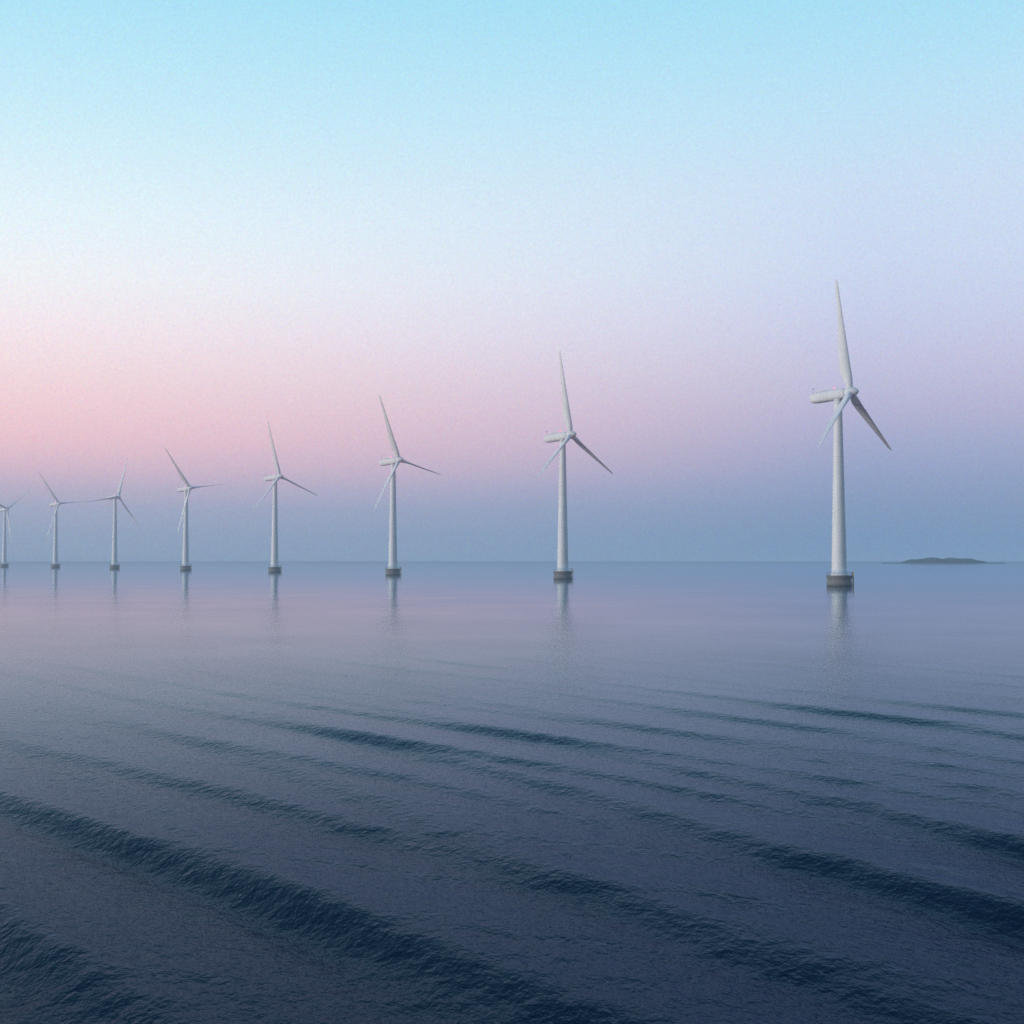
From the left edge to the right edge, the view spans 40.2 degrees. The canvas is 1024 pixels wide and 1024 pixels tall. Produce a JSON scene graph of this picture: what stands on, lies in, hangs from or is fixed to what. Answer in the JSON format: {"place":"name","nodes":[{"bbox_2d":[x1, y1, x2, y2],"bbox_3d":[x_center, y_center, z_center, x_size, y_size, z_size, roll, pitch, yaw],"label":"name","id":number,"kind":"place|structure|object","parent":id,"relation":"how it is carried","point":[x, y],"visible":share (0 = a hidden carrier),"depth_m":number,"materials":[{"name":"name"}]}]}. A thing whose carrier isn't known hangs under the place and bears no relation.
{"place":"outdoors","nodes":[
{"label":"outdoors","id":0,"kind":"place"},
{"bbox_2d":[0,561,1023,1023],"bbox_3d":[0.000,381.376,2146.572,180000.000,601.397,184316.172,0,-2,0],"label":"sea","id":1,"kind":"structure","parent":0,"point":[532,793],"depth_m":55.52,"materials":[{"name":"liquid"}]},
{"bbox_2d":[0,492,27,566],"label":"wind turbine","id":2,"kind":"object","parent":1,"relation":"in","point":[4,553],"visible":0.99,"depth_m":1543.11,"materials":[{"name":"paint"}]},
{"bbox_2d":[38,471,88,567],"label":"wind turbine","id":3,"kind":"object","parent":1,"relation":"in","point":[56,504],"visible":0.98,"depth_m":1392.89,"materials":[{"name":"paint"}]},
{"bbox_2d":[90,458,141,568],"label":"wind turbine","id":4,"kind":"object","parent":1,"relation":"in","point":[114,565],"visible":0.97,"depth_m":1242.53,"materials":[{"name":"paint"}]},
{"bbox_2d":[165,448,222,570],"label":"wind turbine","id":5,"kind":"object","parent":1,"relation":"in","point":[186,490],"visible":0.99,"depth_m":1088.72,"materials":[{"name":"paint"}]},
{"bbox_2d":[251,421,317,572],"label":"wind turbine","id":6,"kind":"object","parent":1,"relation":"in","point":[274,567],"visible":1,"depth_m":934.74,"materials":[{"name":"paint"}]},
{"bbox_2d":[374,394,440,575],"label":"wind turbine","id":7,"kind":"object","parent":1,"relation":"in","point":[393,569],"visible":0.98,"depth_m":778.79,"materials":[{"name":"paint"}]},
{"bbox_2d":[535,350,612,579],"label":"wind turbine","id":8,"kind":"object","parent":1,"relation":"in","point":[562,572],"visible":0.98,"depth_m":622.27,"materials":[{"name":"paint"}]},
{"bbox_2d":[810,279,890,586],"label":"wind turbine","id":9,"kind":"object","parent":1,"relation":"in","point":[839,576],"visible":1,"depth_m":463.73,"materials":[{"name":"paint"}]},
{"bbox_2d":[0,0,1023,560],"label":"sky","id":10,"kind":"structure","parent":0,"point":[220,220],"materials":[{"name":"blue"}]},
{"bbox_2d":[900,557,988,562],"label":"island","id":11,"kind":"structure","parent":0,"point":[944,560],"depth_m":2957.06,"materials":[{"name":"grey"}]}
]}

